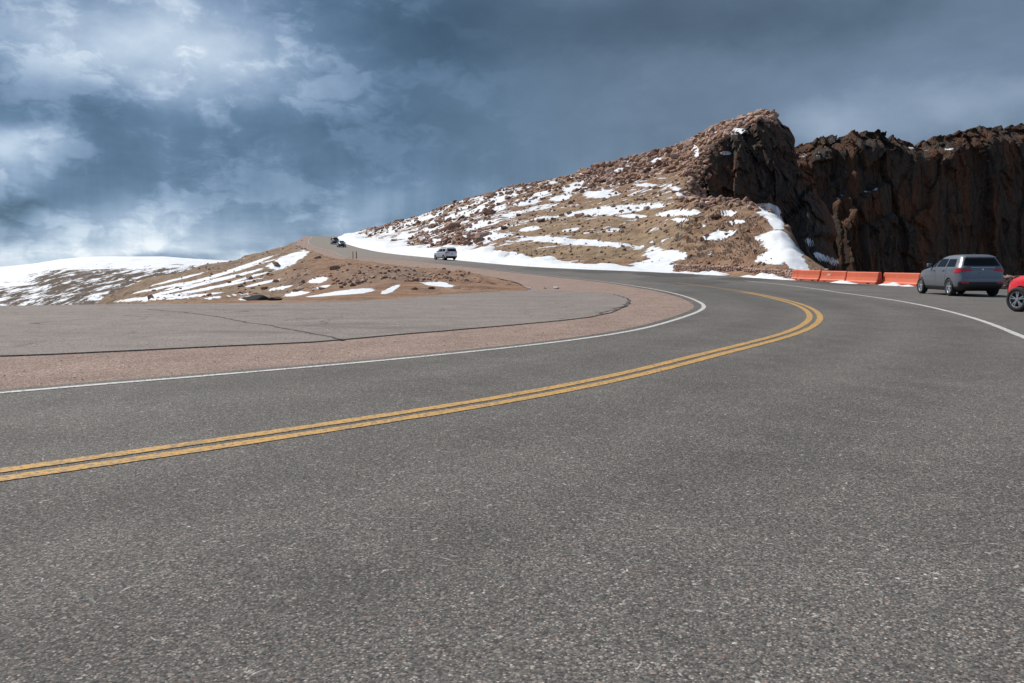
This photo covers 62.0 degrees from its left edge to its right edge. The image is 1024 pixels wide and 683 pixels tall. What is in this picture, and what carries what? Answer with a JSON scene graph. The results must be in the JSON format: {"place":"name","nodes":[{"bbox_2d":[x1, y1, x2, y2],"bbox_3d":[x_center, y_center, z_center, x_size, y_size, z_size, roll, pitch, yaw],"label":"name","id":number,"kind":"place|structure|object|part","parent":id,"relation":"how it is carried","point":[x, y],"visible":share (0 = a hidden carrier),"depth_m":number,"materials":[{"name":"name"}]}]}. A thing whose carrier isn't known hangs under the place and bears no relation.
{"place":"outdoors","nodes":[
{"label":"outdoors","id":0,"kind":"place"},
{"bbox_2d":[0,256,227,305],"bbox_3d":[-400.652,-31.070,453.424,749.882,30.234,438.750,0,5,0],"label":"snowy hill","id":1,"kind":"structure","parent":0,"point":[83,281],"depth_m":389.58,"materials":[{"name":"white snow"}]},
{"bbox_2d":[96,118,841,303],"bbox_3d":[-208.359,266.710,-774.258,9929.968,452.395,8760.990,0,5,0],"label":"terrain","id":2,"kind":"structure","parent":0,"point":[757,163],"depth_m":132.34,"materials":[{"name":"soil"}]},
{"bbox_2d":[241,295,268,299],"bbox_3d":[-9.335,-1.577,31.176,1.163,0.282,0.410,-1,5,-6],"label":"boulder","id":3,"kind":"object","parent":2,"relation":"on","point":[258,297],"visible":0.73,"depth_m":31.08,"materials":[{"name":"grey stone"}]},
{"bbox_2d":[268,297,282,299],"bbox_3d":[-8.591,-1.506,30.855,0.409,0.230,0.514,10,10,32],"label":"boulder","id":4,"kind":"object","parent":2,"relation":"on","point":[275,298],"visible":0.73,"depth_m":30.70,"materials":[{"name":"grey stone"}]},
{"bbox_2d":[271,261,279,265],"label":"boulder","id":5,"kind":"object","parent":2,"relation":"on","point":[275,263],"visible":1,"depth_m":140.41,"materials":[{"name":"stone"}]},
{"bbox_2d":[0,290,629,356],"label":"parking lot","id":6,"kind":"structure","parent":2,"relation":"on","point":[31,330],"depth_m":19.18,"materials":[{"name":"grey asphalt"}]},
{"bbox_2d":[148,309,342,339],"bbox_3d":[-6.232,-0.473,18.893,0.527,0.001,11.924,-4,7,-37],"label":"pavement crack","id":7,"kind":"object","parent":6,"relation":"on","point":[266,324],"visible":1,"depth_m":16.97,"materials":[{"name":"black asphalt"}]},
{"bbox_2d":[599,294,629,313],"bbox_3d":[3.527,-1.307,28.051,0.776,0.002,13.803,1,5,8],"label":"pavement crack","id":8,"kind":"object","parent":6,"relation":"on","point":[617,307],"visible":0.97,"depth_m":25.56,"materials":[{"name":"grey asphalt"}]},
{"bbox_2d":[330,265,339,269],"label":"boulder","id":9,"kind":"object","parent":2,"relation":"on","point":[335,267],"visible":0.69,"depth_m":82.98,"materials":[{"name":"stone"}]},
{"bbox_2d":[0,236,699,388],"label":"gravel","id":10,"kind":"structure","parent":2,"relation":"on","point":[24,371],"depth_m":12.95,"materials":[{"name":"brown gravel"}]},
{"bbox_2d":[442,222,459,230],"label":"boulder","id":11,"kind":"object","parent":2,"relation":"on","point":[450,225],"visible":0.67,"depth_m":182.57,"materials":[{"name":"stone"}]},
{"bbox_2d":[473,237,484,242],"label":"boulder","id":12,"kind":"object","parent":2,"relation":"on","point":[478,239],"visible":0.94,"depth_m":143.21,"materials":[{"name":"stone"}]},
{"bbox_2d":[475,232,489,237],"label":"boulder","id":13,"kind":"object","parent":2,"relation":"on","point":[481,234],"visible":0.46,"depth_m":149.56,"materials":[{"name":"stone"}]},
{"bbox_2d":[147,109,828,299],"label":"scree","id":14,"kind":"structure","parent":2,"relation":"on","point":[723,129],"depth_m":165.28,"materials":[{"name":"stone"}]},
{"bbox_2d":[482,191,495,197],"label":"boulder","id":15,"kind":"object","parent":2,"relation":"on","point":[490,194],"visible":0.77,"depth_m":212.13,"materials":[{"name":"stone"}]},
{"bbox_2d":[483,209,495,215],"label":"boulder","id":16,"kind":"object","parent":2,"relation":"on","point":[486,212],"visible":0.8,"depth_m":183.62,"materials":[{"name":"stone"}]},
{"bbox_2d":[339,231,646,271],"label":"snow bank","id":17,"kind":"structure","parent":2,"relation":"on","point":[485,254],"depth_m":126.78,"materials":[{"name":"white snow"}]},
{"bbox_2d":[574,213,583,217],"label":"boulder","id":18,"kind":"object","parent":2,"relation":"on","point":[578,215],"visible":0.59,"depth_m":146.20,"materials":[{"name":"stone"}]},
{"bbox_2d":[652,160,662,166],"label":"boulder","id":19,"kind":"object","parent":2,"relation":"on","point":[658,162],"visible":0.84,"depth_m":177.33,"materials":[{"name":"stone"}]},
{"bbox_2d":[671,154,680,158],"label":"boulder","id":20,"kind":"object","parent":2,"relation":"on","point":[675,156],"visible":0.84,"depth_m":177.23,"materials":[{"name":"stone"}]},
{"bbox_2d":[671,271,696,273],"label":"snow heap","id":21,"kind":"object","parent":2,"relation":"on","point":[686,272],"visible":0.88,"depth_m":77.92,"materials":[{"name":"white snow"}]},
{"bbox_2d":[683,137,695,146],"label":"boulder","id":22,"kind":"object","parent":2,"relation":"on","point":[690,142],"visible":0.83,"depth_m":179.36,"materials":[{"name":"stone"}]},
{"bbox_2d":[672,264,744,272],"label":"stone wall","id":23,"kind":"structure","parent":2,"relation":"on","point":[688,268],"depth_m":76.54,"materials":[{"name":"stone"}]},
{"bbox_2d":[695,270,729,275],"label":"snow heap","id":24,"kind":"object","parent":2,"relation":"on","point":[712,272],"visible":0.98,"depth_m":73.33,"materials":[{"name":"white snow"}]},
{"bbox_2d":[735,115,747,120],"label":"boulder","id":25,"kind":"object","parent":2,"relation":"on","point":[741,118],"visible":0.52,"depth_m":171.24,"materials":[{"name":"stone"}]},
{"bbox_2d":[743,268,792,278],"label":"stone wall","id":26,"kind":"structure","parent":2,"relation":"on","point":[786,273],"depth_m":65.93,"materials":[{"name":"stone"}]},
{"bbox_2d":[791,269,798,279],"bbox_3d":[20.299,-4.767,60.672,0.552,0.745,0.782,-1,5,-16],"label":"barrier","id":27,"kind":"object","parent":2,"relation":"on","point":[795,274],"visible":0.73,"depth_m":60.62,"materials":[{"name":"orange plastic"}]},
{"bbox_2d":[1001,275,1019,288],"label":"stone wall","id":28,"kind":"structure","parent":2,"relation":"on","point":[1007,279],"depth_m":41.99,"materials":[{"name":"stone"}]},
{"bbox_2d":[0,236,1023,682],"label":"road","id":29,"kind":"structure","parent":0,"point":[836,496],"depth_m":4.34,"materials":[{"name":"grey asphalt"}]},
{"bbox_2d":[330,237,338,243],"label":"descending car","id":30,"kind":"object","parent":29,"relation":"on","point":[333,240],"visible":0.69,"depth_m":224.78,"materials":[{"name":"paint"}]},
{"bbox_2d":[337,241,345,246],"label":"descending car","id":31,"kind":"object","parent":29,"relation":"on","point":[341,243],"visible":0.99,"depth_m":199.44,"materials":[{"name":"silver metal"}]},
{"bbox_2d":[0,280,705,392],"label":"edge line","id":32,"kind":"object","parent":29,"relation":"on","point":[703,307],"visible":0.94,"depth_m":11.04,"materials":[{"name":"white paint"}]},
{"bbox_2d":[0,292,812,471],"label":"line","id":33,"kind":"object","parent":29,"relation":"on","point":[808,319],"visible":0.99,"depth_m":7.03,"materials":[{"name":"yellow paint"}]},
{"bbox_2d":[0,292,822,480],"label":"line","id":34,"kind":"object","parent":29,"relation":"on","point":[819,320],"visible":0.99,"depth_m":6.68,"materials":[{"name":"yellow paint"}]},
{"bbox_2d":[434,247,456,259],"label":"driving suv","id":35,"kind":"object","parent":29,"relation":"on","point":[444,253],"visible":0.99,"depth_m":125.53,"materials":[{"name":"white paint"}]},
{"bbox_2d":[308,238,585,279],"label":"edge line","id":36,"kind":"object","parent":29,"relation":"on","point":[450,264],"visible":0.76,"depth_m":101.28,"materials":[{"name":"white paint"}]},
{"bbox_2d":[739,273,794,279],"bbox_3d":[19.449,-4.997,64.943,1.496,0.480,9.508,-1,5,-7],"label":"snow heap","id":37,"kind":"object","parent":29,"relation":"on","point":[766,276],"visible":0.97,"depth_m":63.72,"materials":[{"name":"white snow"}]},
{"bbox_2d":[797,270,822,280],"bbox_3d":[20.579,-4.569,58.708,0.552,0.745,3.015,-1,5,-9],"label":"barrier","id":38,"kind":"object","parent":29,"relation":"on","point":[810,275],"visible":0.89,"depth_m":58.50,"materials":[{"name":"orange plastic"}]},
{"bbox_2d":[819,271,848,281],"bbox_3d":[21.073,-4.253,55.556,0.552,0.745,3.206,-1,5,-8],"label":"barrier","id":39,"kind":"object","parent":29,"relation":"on","point":[830,276],"visible":0.81,"depth_m":55.52,"materials":[{"name":"orange plastic"}]},
{"bbox_2d":[830,280,856,283],"bbox_3d":[20.686,-3.705,53.088,0.728,0.210,3.206,-1,5,-6],"label":"snow heap","id":40,"kind":"object","parent":29,"relation":"on","point":[843,281],"visible":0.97,"depth_m":52.73,"materials":[{"name":"white snow"}]},
{"bbox_2d":[845,271,882,283],"bbox_3d":[21.526,-3.908,52.092,0.552,0.745,3.674,-1,5,-7],"label":"barrier","id":41,"kind":"object","parent":29,"relation":"on","point":[863,277],"visible":0.89,"depth_m":51.68,"materials":[{"name":"orange plastic"}]},
{"bbox_2d":[752,281,1023,338],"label":"edge line","id":42,"kind":"object","parent":29,"relation":"on","point":[1010,331],"visible":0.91,"depth_m":19.91,"materials":[{"name":"white paint"}]},
{"bbox_2d":[879,282,913,286],"bbox_3d":[21.730,-3.238,48.180,0.650,0.223,3.408,-1,5,-5],"label":"snow heap","id":43,"kind":"object","parent":29,"relation":"on","point":[892,284],"visible":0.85,"depth_m":48.04,"materials":[{"name":"white snow"}]},
{"bbox_2d":[881,272,920,285],"bbox_3d":[22.306,-3.569,48.611,0.552,0.745,3.584,-1,5,-7],"label":"barrier","id":44,"kind":"object","parent":29,"relation":"on","point":[902,278],"visible":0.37,"depth_m":48.39,"materials":[{"name":"orange plastic"}]},
{"bbox_2d":[917,253,1003,295],"bbox_3d":[18.124,-2.740,34.651,2.052,1.680,4.306,0,5,3],"label":"parked suv","id":45,"kind":"object","parent":29,"relation":"on","point":[952,275],"visible":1,"depth_m":32.82,"materials":[{"name":"paint"}]},
{"bbox_3d":[17.401,-2.694,35.180,0.328,0.733,1.046,1,5,6],"label":"door","id":46,"kind":"part","parent":45,"relation":"part of","materials":[{"name":"paint"}]},
{"bbox_3d":[17.205,-2.602,34.187,0.085,0.730,0.920,0,5,3],"label":"door","id":47,"kind":"part","parent":45,"relation":"part of","materials":[{"name":"paint"}]},
{"bbox_3d":[17.363,-3.155,34.249,0.241,0.329,0.781,0,5,3],"label":"side window","id":48,"kind":"part","parent":45,"relation":"part of","materials":[{"name":"black glass"}]},
{"bbox_3d":[17.284,-3.076,33.410,0.180,0.312,0.771,0,5,3],"label":"side window","id":49,"kind":"part","parent":45,"relation":"part of","materials":[{"name":"black glass"}]},
{"bbox_3d":[18.007,-3.031,32.703,1.380,0.275,0.226,0,5,3],"label":"rear window","id":50,"kind":"part","parent":45,"relation":"part of","materials":[{"name":"black glass"}]},
{"bbox_2d":[1006,275,1023,311],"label":"parked car","id":51,"kind":"object","parent":29,"relation":"on","point":[1015,298],"visible":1,"depth_m":22.43,"materials":[{"name":"red paint"}]},
{"bbox_2d":[0,0,1023,266],"label":"sky","id":52,"kind":"structure","parent":0,"point":[228,130],"materials":[{"name":"blue"}]},
{"bbox_2d":[795,123,1023,279],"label":"cliff","id":53,"kind":"structure","parent":0,"point":[894,204],"depth_m":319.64,"materials":[{"name":"stone"}]}
]}

